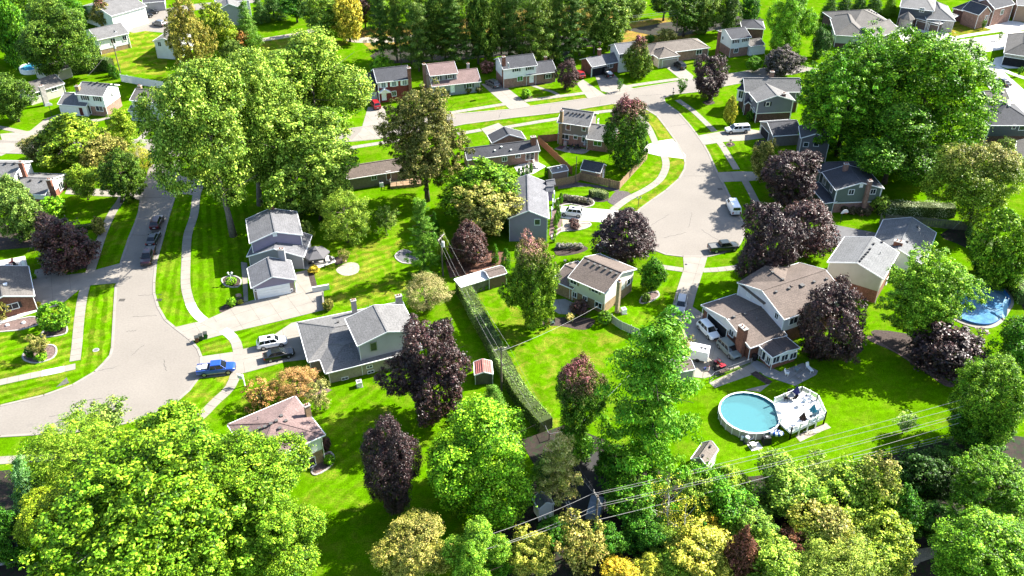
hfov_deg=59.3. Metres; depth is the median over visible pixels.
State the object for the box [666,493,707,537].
tree
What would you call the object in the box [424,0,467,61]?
pine tree
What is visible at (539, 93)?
lawn
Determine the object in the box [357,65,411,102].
house
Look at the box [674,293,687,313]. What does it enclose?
parked car
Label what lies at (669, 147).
driveway
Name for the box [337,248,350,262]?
tree
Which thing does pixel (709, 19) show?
tree
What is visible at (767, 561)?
tree
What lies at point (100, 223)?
shrub
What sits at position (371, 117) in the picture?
driveway
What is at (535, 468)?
tree
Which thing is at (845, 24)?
house
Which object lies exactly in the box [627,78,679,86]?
sidewalk
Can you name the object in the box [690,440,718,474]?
shed
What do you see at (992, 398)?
tree
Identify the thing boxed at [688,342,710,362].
box trailer
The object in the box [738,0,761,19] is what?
tree
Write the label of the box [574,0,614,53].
pine tree
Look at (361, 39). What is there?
path
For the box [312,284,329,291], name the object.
garden wall
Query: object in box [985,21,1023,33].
driveway
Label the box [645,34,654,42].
shrub
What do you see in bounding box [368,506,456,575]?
tree
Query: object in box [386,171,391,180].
door
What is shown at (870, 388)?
lawn
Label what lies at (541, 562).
tree
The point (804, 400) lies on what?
lounger
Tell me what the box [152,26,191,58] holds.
house
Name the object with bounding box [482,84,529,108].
driveway
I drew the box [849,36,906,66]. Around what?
tree
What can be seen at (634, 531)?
tree
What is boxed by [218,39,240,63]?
tree
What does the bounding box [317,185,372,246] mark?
tree
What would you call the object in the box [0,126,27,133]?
sidewalk
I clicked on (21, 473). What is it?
conifer
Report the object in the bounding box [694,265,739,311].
lawn
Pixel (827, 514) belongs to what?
tree
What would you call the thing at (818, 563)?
tree
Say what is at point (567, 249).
flowers
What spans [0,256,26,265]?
patio
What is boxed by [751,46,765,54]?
garage door
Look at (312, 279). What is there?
planting bed
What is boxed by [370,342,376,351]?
window
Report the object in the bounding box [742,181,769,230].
sidewalk
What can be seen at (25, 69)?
swimming pool
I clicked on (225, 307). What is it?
planting bed
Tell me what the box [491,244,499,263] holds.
arborvitae
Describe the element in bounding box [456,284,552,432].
hedge
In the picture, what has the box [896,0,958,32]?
house
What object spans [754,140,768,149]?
planting bed
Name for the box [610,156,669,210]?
sidewalk
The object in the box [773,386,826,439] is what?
pool deck
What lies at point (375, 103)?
parked car
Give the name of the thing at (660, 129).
lawn
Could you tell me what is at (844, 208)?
shrub
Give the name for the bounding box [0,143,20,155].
driveway
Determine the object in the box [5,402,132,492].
tree
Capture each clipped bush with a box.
[34,300,70,331]
[225,277,236,285]
[597,310,611,324]
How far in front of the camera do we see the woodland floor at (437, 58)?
252.06 m
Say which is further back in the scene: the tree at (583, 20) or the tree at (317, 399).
the tree at (583, 20)
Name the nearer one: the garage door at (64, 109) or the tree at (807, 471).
the tree at (807, 471)
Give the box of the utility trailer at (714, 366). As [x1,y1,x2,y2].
[709,357,730,373]
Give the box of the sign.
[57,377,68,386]
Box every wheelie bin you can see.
[194,335,198,342]
[198,333,202,340]
[202,331,207,338]
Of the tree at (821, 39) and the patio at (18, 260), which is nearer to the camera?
the patio at (18, 260)
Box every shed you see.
[32,61,72,79]
[454,265,506,292]
[473,359,493,384]
[532,491,554,520]
[547,164,568,178]
[562,44,569,59]
[580,159,606,177]
[671,357,694,381]
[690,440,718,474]
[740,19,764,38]
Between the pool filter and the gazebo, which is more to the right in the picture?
the pool filter
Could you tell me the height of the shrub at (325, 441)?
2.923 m
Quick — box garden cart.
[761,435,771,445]
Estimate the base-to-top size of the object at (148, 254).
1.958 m
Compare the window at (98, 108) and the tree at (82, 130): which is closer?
the tree at (82, 130)
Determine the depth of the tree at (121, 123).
196.95 m
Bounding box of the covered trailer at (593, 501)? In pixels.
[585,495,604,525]
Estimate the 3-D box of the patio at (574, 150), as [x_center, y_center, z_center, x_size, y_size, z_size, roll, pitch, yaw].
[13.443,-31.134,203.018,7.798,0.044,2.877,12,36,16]
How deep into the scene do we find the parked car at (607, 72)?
238.24 m
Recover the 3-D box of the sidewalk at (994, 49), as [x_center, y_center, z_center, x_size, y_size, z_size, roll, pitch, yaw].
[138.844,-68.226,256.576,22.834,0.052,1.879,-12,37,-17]
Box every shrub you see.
[23,345,33,358]
[33,352,47,360]
[39,195,65,216]
[90,216,106,234]
[225,297,236,306]
[232,28,250,47]
[300,220,314,235]
[307,264,319,272]
[321,436,331,450]
[322,298,333,310]
[323,454,335,464]
[479,60,494,73]
[521,88,531,98]
[543,48,555,59]
[554,55,565,64]
[555,242,561,248]
[565,313,574,321]
[568,298,589,315]
[569,218,578,224]
[570,222,579,229]
[581,197,587,202]
[586,198,592,203]
[641,292,650,302]
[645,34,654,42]
[656,28,677,41]
[691,24,708,33]
[746,111,753,121]
[841,206,849,213]
[849,206,856,214]
[856,206,864,214]
[863,208,871,216]
[869,194,890,213]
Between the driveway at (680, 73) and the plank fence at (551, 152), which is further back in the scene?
the driveway at (680, 73)
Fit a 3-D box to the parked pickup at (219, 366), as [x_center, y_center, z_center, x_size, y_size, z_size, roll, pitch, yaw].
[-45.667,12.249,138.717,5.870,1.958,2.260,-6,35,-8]
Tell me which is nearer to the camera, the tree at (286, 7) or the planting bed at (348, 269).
the planting bed at (348, 269)
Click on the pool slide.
(1005, 306)
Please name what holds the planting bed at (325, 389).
on the lawn at (346, 548)
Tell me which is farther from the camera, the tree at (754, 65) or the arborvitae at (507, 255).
the tree at (754, 65)
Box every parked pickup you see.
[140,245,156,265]
[196,359,235,377]
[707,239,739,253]
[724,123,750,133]
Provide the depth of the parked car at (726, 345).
142.06 m
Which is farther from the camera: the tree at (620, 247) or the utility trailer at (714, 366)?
the tree at (620, 247)
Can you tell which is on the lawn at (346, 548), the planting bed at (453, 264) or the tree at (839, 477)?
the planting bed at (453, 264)
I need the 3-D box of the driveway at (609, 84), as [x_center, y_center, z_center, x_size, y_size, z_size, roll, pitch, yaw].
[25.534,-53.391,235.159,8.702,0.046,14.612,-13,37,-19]
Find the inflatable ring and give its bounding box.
[769,430,783,436]
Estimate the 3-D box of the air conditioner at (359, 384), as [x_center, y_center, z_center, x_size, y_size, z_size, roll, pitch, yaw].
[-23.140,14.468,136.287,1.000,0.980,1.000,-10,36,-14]
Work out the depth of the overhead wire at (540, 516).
104.22 m
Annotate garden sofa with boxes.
[314,259,325,264]
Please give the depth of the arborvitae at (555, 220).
174.81 m
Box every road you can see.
[0,66,816,255]
[0,164,199,434]
[130,0,259,32]
[948,31,1023,110]
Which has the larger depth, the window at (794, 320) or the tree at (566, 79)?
the tree at (566, 79)
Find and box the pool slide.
[1002,297,1008,317]
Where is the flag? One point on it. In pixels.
(705, 369)
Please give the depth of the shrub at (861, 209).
178.27 m
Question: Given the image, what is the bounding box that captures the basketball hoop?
[840,209,848,222]
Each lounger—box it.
[775,406,787,412]
[796,398,806,408]
[802,395,812,405]
[806,362,813,372]
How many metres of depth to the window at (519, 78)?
232.40 m
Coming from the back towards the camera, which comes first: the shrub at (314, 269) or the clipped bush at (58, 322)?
the shrub at (314, 269)
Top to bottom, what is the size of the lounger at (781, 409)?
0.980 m
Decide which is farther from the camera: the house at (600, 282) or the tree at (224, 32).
the tree at (224, 32)
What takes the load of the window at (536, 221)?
in the house at (532, 216)
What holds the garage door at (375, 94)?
in the house at (394, 82)
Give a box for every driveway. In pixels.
[0,114,59,141]
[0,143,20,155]
[33,263,119,307]
[65,187,139,199]
[173,176,202,194]
[177,270,323,340]
[200,321,306,377]
[350,106,387,141]
[481,123,501,134]
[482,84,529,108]
[561,206,639,221]
[578,80,605,98]
[595,74,632,94]
[645,139,685,158]
[666,66,692,79]
[670,257,752,377]
[699,129,763,144]
[718,171,757,181]
[805,224,875,247]
[912,27,955,40]
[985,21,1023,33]
[993,56,1019,67]
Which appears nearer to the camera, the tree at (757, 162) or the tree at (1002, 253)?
the tree at (1002, 253)
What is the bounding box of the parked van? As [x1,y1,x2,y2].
[725,198,741,214]
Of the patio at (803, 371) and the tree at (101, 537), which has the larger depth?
the patio at (803, 371)
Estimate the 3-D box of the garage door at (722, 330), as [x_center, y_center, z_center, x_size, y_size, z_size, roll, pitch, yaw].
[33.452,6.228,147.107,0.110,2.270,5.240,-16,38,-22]
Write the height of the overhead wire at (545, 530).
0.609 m
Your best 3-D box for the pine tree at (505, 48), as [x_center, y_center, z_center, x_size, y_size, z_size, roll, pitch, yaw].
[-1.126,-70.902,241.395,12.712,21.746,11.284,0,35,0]
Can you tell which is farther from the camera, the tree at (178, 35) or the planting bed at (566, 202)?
the tree at (178, 35)
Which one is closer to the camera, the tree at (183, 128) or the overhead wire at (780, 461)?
the overhead wire at (780, 461)
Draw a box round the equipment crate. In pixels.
[747,441,762,450]
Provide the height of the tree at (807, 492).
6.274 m
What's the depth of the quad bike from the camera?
139.02 m
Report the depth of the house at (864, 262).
156.92 m
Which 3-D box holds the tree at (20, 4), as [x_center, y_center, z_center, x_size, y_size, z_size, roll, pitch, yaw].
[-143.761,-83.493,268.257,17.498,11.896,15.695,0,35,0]
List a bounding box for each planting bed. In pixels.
[0,225,32,249]
[0,316,37,331]
[22,344,56,362]
[40,325,67,337]
[57,254,88,269]
[219,297,243,311]
[221,275,241,287]
[300,375,330,398]
[308,272,316,286]
[311,451,334,475]
[334,255,346,264]
[336,262,358,275]
[394,249,418,263]
[445,251,505,277]
[542,317,594,329]
[549,206,561,237]
[551,222,591,239]
[554,195,594,206]
[554,245,587,255]
[558,182,619,191]
[587,194,608,201]
[608,191,630,204]
[639,291,659,303]
[703,100,714,104]
[751,371,771,383]
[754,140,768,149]
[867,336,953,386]
[871,330,958,379]
[940,225,1023,308]
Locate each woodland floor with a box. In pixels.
[0,470,28,575]
[370,36,600,62]
[485,426,1023,575]
[628,16,763,35]
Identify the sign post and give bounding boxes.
[236,373,245,385]
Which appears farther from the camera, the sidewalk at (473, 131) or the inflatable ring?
the sidewalk at (473, 131)
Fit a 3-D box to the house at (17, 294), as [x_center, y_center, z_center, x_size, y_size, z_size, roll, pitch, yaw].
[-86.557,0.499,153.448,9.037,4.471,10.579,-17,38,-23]
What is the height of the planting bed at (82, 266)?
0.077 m
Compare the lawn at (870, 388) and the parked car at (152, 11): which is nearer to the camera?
the lawn at (870, 388)
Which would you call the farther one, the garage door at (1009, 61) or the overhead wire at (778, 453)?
the garage door at (1009, 61)
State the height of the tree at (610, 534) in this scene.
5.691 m
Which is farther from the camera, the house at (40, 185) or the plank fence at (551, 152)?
the plank fence at (551, 152)
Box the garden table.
[786,393,794,398]
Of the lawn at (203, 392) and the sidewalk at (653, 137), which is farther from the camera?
the sidewalk at (653, 137)
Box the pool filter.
[743,435,753,444]
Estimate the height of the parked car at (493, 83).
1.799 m
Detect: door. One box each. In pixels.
[59,106,76,114]
[78,107,84,115]
[256,283,290,298]
[369,92,377,100]
[381,93,386,100]
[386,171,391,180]
[450,85,454,92]
[529,75,533,82]
[591,65,607,76]
[662,58,677,67]
[707,312,727,336]
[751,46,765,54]
[760,125,768,140]
[915,20,928,30]
[928,24,938,32]
[1001,56,1023,67]
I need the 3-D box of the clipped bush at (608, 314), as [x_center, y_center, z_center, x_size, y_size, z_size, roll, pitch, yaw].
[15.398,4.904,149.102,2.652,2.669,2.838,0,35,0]
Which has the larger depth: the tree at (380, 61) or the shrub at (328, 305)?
the tree at (380, 61)
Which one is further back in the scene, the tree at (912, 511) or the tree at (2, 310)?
the tree at (2, 310)
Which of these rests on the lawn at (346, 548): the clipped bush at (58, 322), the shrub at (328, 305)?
the shrub at (328, 305)
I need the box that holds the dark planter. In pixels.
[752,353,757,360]
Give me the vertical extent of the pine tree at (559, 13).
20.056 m
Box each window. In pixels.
[5,302,19,310]
[58,180,63,191]
[95,106,103,111]
[304,456,316,470]
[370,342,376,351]
[517,76,522,81]
[526,152,534,160]
[534,219,539,224]
[562,134,568,139]
[593,141,601,146]
[594,301,601,309]
[728,328,733,337]
[738,90,743,98]
[761,350,765,361]
[765,355,770,365]
[772,355,780,363]
[774,311,778,320]
[780,353,788,362]
[788,316,798,325]
[789,351,797,359]
[848,189,854,194]
[870,189,876,194]
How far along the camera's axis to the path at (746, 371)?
138.37 m
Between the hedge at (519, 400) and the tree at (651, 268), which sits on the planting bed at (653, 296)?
the tree at (651, 268)
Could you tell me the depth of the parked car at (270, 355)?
141.26 m
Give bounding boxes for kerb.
[0,67,766,142]
[0,70,809,256]
[0,176,201,436]
[0,189,142,406]
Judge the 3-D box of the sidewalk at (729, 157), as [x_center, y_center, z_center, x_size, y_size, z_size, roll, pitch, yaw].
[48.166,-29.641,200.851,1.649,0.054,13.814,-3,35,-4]
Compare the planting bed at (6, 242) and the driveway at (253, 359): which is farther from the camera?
the planting bed at (6, 242)
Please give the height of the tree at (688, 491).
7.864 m
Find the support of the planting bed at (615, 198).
on the lawn at (346, 548)
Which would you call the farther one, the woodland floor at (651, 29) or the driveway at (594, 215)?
the woodland floor at (651, 29)
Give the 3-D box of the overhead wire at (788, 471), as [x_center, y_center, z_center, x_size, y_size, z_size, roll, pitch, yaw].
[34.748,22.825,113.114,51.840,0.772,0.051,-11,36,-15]
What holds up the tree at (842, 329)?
on the lawn at (346, 548)
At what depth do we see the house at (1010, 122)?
202.35 m
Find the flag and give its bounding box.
[702,366,709,378]
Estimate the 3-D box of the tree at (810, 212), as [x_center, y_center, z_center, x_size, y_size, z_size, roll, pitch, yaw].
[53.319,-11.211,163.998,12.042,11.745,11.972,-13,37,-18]
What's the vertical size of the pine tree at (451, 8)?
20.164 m
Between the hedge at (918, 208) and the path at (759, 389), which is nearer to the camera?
the path at (759, 389)
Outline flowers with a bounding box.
[555,244,583,254]
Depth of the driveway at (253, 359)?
142.58 m
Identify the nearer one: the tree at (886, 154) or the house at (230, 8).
the tree at (886, 154)
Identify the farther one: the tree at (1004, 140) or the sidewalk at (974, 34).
the sidewalk at (974, 34)
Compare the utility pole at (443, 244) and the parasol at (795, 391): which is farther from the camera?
the utility pole at (443, 244)
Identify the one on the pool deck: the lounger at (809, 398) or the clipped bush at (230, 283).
the lounger at (809, 398)
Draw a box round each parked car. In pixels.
[145,231,160,245]
[146,8,158,13]
[149,215,163,229]
[152,19,165,26]
[256,334,286,350]
[262,347,294,362]
[369,99,380,109]
[485,78,499,88]
[560,206,583,217]
[577,69,585,78]
[602,67,613,77]
[673,60,686,69]
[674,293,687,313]
[696,318,719,339]
[716,336,741,359]
[994,78,1011,86]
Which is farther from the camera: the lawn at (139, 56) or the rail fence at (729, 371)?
the lawn at (139, 56)
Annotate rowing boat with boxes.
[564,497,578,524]
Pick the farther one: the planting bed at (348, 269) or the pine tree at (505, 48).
the pine tree at (505, 48)
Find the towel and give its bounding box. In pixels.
[791,410,802,414]
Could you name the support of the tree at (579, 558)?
on the woodland floor at (535, 445)
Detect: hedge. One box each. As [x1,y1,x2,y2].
[27,223,91,239]
[71,56,114,74]
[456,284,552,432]
[588,188,608,199]
[875,198,956,217]
[965,222,1023,304]
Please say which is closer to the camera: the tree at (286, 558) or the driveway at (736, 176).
the tree at (286, 558)
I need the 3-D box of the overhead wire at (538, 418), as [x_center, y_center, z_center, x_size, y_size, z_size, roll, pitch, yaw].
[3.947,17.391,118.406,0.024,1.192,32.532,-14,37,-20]
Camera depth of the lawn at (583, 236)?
171.99 m
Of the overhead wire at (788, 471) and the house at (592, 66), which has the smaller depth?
the overhead wire at (788, 471)
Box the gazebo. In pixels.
[304,246,330,268]
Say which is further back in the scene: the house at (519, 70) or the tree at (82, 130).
the house at (519, 70)
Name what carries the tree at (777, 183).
on the lawn at (346, 548)
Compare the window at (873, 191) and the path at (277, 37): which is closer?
the window at (873, 191)
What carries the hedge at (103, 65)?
on the lawn at (346, 548)
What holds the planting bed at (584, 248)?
on the lawn at (346, 548)
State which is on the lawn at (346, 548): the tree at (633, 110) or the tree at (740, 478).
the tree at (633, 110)
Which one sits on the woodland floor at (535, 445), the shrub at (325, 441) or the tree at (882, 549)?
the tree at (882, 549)
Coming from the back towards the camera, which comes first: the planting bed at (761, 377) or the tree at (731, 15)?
the tree at (731, 15)
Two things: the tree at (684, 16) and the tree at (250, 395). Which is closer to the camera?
the tree at (250, 395)
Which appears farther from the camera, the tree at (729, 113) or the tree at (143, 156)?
the tree at (729, 113)
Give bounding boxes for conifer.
[8,455,46,519]
[235,0,264,48]
[251,0,271,24]
[262,0,289,22]
[430,211,440,238]
[472,384,508,417]
[818,0,837,20]
[836,0,853,10]
[849,0,866,9]
[866,0,883,13]
[879,0,897,16]
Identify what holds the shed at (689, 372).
on the lawn at (346, 548)
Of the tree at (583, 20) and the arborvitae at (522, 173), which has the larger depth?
the tree at (583, 20)
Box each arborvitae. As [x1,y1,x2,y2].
[107,63,115,76]
[110,66,119,78]
[436,229,450,261]
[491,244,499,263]
[501,247,510,270]
[521,166,524,175]
[525,164,528,174]
[529,163,532,172]
[553,213,557,225]
[554,199,559,208]
[558,193,563,203]
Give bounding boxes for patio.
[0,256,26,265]
[304,255,335,268]
[514,162,545,175]
[553,299,575,314]
[555,146,588,153]
[562,219,589,229]
[751,360,817,385]
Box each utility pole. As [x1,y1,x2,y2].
[112,40,120,72]
[438,233,444,275]
[493,346,508,391]
[593,490,601,530]
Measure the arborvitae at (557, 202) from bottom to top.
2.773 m
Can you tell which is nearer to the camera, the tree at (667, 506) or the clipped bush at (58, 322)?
the tree at (667, 506)
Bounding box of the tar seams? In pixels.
[49,94,715,416]
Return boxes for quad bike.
[713,359,726,369]
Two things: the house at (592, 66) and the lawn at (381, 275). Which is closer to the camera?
the lawn at (381, 275)
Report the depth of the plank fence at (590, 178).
188.99 m
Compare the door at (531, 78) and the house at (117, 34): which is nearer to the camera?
the door at (531, 78)
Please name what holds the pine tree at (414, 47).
on the lawn at (346, 548)
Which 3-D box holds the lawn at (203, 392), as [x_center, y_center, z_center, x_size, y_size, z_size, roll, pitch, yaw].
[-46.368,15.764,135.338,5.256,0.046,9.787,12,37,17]
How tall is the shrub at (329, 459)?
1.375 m
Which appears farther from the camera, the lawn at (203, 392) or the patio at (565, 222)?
the patio at (565, 222)
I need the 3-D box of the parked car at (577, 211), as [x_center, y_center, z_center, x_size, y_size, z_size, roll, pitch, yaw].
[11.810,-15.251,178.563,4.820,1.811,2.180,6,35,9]
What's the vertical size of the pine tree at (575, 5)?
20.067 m
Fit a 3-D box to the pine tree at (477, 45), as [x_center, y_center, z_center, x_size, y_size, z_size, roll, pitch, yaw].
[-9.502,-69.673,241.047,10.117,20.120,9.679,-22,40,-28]
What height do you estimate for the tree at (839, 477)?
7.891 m
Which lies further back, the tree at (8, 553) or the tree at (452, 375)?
the tree at (452, 375)
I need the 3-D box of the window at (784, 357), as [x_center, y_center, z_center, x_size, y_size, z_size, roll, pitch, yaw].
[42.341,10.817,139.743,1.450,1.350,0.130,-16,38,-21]
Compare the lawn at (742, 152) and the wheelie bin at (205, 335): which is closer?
the wheelie bin at (205, 335)
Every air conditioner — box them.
[356,379,362,388]
[620,307,626,314]
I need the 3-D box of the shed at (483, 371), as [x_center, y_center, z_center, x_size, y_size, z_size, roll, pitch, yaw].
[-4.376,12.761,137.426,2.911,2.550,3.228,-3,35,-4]
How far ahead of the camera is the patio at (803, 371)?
138.96 m
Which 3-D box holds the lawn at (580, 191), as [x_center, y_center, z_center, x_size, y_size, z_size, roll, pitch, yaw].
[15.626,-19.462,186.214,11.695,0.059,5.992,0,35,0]
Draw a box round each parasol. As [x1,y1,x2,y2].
[792,386,799,394]
[799,412,806,422]
[809,404,816,416]
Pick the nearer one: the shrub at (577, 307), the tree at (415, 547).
the tree at (415, 547)
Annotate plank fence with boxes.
[120,74,162,87]
[537,136,571,173]
[538,133,557,141]
[554,172,619,188]
[611,315,640,334]
[618,152,647,188]
[885,214,968,230]
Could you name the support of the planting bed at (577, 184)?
on the lawn at (346, 548)
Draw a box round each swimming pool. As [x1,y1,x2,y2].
[19,63,35,74]
[717,392,783,440]
[948,283,1013,328]
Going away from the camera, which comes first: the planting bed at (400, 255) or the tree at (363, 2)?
the planting bed at (400, 255)
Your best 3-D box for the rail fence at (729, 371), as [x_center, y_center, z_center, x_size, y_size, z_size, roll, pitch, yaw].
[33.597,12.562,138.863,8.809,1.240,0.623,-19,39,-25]
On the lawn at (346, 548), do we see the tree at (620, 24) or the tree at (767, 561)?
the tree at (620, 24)
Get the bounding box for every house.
[0,160,66,205]
[0,265,36,317]
[20,74,65,105]
[57,81,121,115]
[83,0,148,28]
[84,23,130,54]
[128,84,176,120]
[142,0,165,10]
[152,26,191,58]
[214,0,251,24]
[227,396,325,470]
[245,203,312,299]
[297,293,422,382]
[346,158,421,189]
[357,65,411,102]
[422,61,480,95]
[463,126,539,167]
[494,53,555,87]
[507,174,555,240]
[555,253,636,313]
[557,107,619,152]
[579,41,635,76]
[641,38,709,67]
[701,262,839,369]
[715,26,765,56]
[736,70,801,122]
[759,119,829,161]
[807,161,884,212]
[822,9,914,47]
[827,217,936,302]
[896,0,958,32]
[952,0,1014,28]
[965,89,1023,146]
[1001,32,1023,67]
[1010,0,1023,21]
[1015,139,1023,159]
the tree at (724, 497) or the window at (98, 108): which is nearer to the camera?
the tree at (724, 497)
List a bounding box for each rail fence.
[709,358,752,382]
[853,434,954,461]
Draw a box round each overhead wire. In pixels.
[487,506,593,548]
[493,494,590,533]
[493,509,596,547]
[494,350,598,499]
[593,400,958,493]
[597,406,962,494]
[597,414,958,504]
[599,416,960,506]
[599,423,957,519]
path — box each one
[0,310,36,324]
[90,116,110,121]
[241,262,247,301]
[262,29,314,40]
[346,36,393,42]
[560,452,608,538]
[710,364,760,387]
[746,384,768,391]
[796,423,830,441]
[902,547,942,574]
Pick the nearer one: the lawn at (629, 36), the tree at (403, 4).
the tree at (403, 4)
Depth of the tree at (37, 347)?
140.68 m
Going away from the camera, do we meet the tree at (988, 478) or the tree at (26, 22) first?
the tree at (988, 478)
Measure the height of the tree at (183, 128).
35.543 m
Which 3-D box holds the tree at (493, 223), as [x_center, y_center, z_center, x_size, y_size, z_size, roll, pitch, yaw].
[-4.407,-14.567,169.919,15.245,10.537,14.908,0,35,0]
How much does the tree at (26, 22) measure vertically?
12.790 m
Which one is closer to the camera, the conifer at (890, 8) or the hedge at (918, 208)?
the hedge at (918, 208)
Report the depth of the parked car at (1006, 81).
233.15 m
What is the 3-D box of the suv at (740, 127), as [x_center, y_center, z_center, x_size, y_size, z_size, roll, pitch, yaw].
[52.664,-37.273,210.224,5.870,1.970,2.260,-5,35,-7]
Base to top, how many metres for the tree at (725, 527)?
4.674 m
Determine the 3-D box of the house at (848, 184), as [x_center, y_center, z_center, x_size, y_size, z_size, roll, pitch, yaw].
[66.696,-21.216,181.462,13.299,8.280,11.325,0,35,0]
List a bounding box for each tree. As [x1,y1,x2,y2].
[0,0,27,70]
[0,10,28,62]
[0,72,38,121]
[0,173,43,241]
[0,302,10,320]
[0,506,33,568]
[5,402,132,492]
[8,0,57,22]
[11,480,105,555]
[12,416,276,575]
[13,0,104,75]
[15,132,61,163]
[24,333,48,354]
[28,209,101,275]
[32,112,124,167]
[33,211,55,231]
[55,0,88,21]
[61,163,99,199]
[64,394,131,439]
[78,131,132,172]
[87,0,108,25]
[95,146,147,203]
[106,108,145,151]
[122,399,213,450]
[130,54,256,237]
[130,144,152,173]
[130,503,258,575]
[163,0,218,78]
[198,1,238,56]
[201,425,316,533]
[206,44,300,206]
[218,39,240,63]
[222,94,359,218]
[232,492,327,575]
[240,376,281,412]
[247,25,378,155]
[267,365,321,402]
[276,0,305,22]
[297,0,344,34]
[299,171,353,220]
[304,377,329,410]
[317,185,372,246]
[331,0,363,43]
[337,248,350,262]
[351,0,370,28]
[357,410,424,516]
[363,0,389,24]
[363,0,398,54]
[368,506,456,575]
[369,50,394,69]
[372,77,475,201]
[372,204,399,235]
[373,313,472,428]
[376,0,408,61]
[388,0,427,64]
[397,1,440,71]
[400,270,453,311]
[403,197,443,278]
[409,0,454,59]
[423,0,476,63]
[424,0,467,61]
[424,390,537,531]
[435,155,520,220]
[439,515,511,575]
[449,179,525,236]
[449,218,489,267]
[455,0,472,46]
[458,0,493,63]
[464,0,502,60]
[482,541,514,575]
[488,1,518,53]
[489,0,521,55]
[497,227,561,331]
[502,0,542,53]
[505,524,557,575]
[515,0,555,60]
[528,0,558,45]
[529,457,555,493]
[535,429,583,515]
[535,514,573,551]
[540,0,577,58]
[551,0,593,57]
[553,508,609,575]
[554,58,580,89]
[554,352,610,448]
[560,0,601,55]
[563,432,595,462]
[565,305,728,512]
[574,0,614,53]
[582,0,632,51]
[589,206,658,262]
[591,521,629,561]
[592,440,639,481]
[599,553,640,575]
[601,93,650,171]
[601,471,664,521]
[612,0,648,29]
[616,503,672,556]
[617,78,622,90]
[620,34,653,78]
[629,550,668,575]
[637,256,668,291]
[644,519,690,558]
[647,473,695,529]
[649,0,671,20]
[654,545,695,575]
[663,467,715,517]
[663,514,735,575]
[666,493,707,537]
[667,0,706,36]
[672,330,695,357]
[677,77,687,94]
[689,0,726,33]
[691,469,758,530]
[692,53,730,101]
[694,511,722,529]
[713,464,754,503]
[714,516,753,541]
[718,0,742,28]
[723,95,737,124]
[723,524,760,575]
[725,501,781,542]
[734,199,808,278]
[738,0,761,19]
[740,525,811,575]
[743,446,825,519]
[745,54,762,72]
[749,138,778,182]
[760,148,823,206]
[762,44,806,75]
[765,0,818,58]
[767,198,840,259]
[774,523,816,558]
[784,494,865,571]
[793,482,841,523]
[793,520,896,575]
[795,20,903,157]
[796,273,868,364]
[796,465,833,511]
[798,448,838,478]
[809,25,833,59]
[810,453,890,536]
[835,449,908,512]
[836,96,948,186]
[836,537,907,575]
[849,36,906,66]
[850,505,920,575]
[862,23,1011,163]
[873,240,992,337]
[881,482,928,538]
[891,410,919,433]
[892,446,960,502]
[901,318,993,384]
[913,499,958,543]
[919,139,1023,225]
[925,437,976,491]
[927,504,1023,575]
[945,349,1023,446]
[945,443,1023,527]
[946,407,1016,458]
[966,205,1023,290]
[971,246,1001,275]
[982,314,1023,376]
[983,142,1023,185]
[997,135,1016,149]
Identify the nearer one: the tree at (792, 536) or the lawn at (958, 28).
the tree at (792, 536)
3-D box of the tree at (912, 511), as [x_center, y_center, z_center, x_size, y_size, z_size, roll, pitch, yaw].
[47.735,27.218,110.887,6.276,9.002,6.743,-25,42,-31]
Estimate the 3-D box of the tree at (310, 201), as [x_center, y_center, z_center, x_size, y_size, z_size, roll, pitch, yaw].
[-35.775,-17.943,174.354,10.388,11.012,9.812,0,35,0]
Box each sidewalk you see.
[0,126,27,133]
[0,364,75,384]
[0,454,54,463]
[69,196,123,361]
[181,187,243,418]
[350,139,399,148]
[451,103,506,113]
[457,129,481,134]
[502,109,658,144]
[524,92,585,101]
[530,85,559,94]
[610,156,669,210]
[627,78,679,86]
[663,265,682,271]
[675,99,716,131]
[702,265,739,271]
[716,142,739,169]
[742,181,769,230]
[952,29,1006,38]
[985,46,1004,51]
[994,65,1023,78]
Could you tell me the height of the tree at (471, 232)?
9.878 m
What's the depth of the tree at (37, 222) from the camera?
166.60 m
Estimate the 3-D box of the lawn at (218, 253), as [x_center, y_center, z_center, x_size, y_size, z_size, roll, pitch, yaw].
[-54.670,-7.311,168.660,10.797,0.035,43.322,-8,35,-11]
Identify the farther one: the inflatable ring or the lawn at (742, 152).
the lawn at (742, 152)
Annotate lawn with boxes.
[0,0,1023,575]
[0,296,77,378]
[0,369,81,404]
[80,284,114,377]
[96,201,138,269]
[97,31,167,74]
[155,194,196,326]
[180,376,229,413]
[191,198,249,316]
[200,336,232,355]
[220,363,297,419]
[234,318,296,348]
[260,35,348,52]
[301,380,391,544]
[314,235,413,309]
[358,6,618,49]
[450,93,500,110]
[454,105,508,113]
[464,104,613,125]
[479,290,630,429]
[512,121,557,143]
[514,84,582,99]
[526,94,586,105]
[559,187,612,197]
[560,223,600,255]
[617,18,696,43]
[620,157,683,209]
[623,159,660,192]
[631,272,680,326]
[646,110,673,139]
[667,102,710,134]
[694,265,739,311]
[697,346,957,471]
[706,144,732,171]
[730,141,753,169]
[946,22,991,36]
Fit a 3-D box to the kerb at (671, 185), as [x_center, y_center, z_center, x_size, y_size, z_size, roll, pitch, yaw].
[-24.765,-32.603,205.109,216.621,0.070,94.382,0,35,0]
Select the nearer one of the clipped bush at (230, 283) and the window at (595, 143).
the clipped bush at (230, 283)
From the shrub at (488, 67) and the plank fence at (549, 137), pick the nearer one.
the plank fence at (549, 137)
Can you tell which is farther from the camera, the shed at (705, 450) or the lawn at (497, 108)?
the lawn at (497, 108)

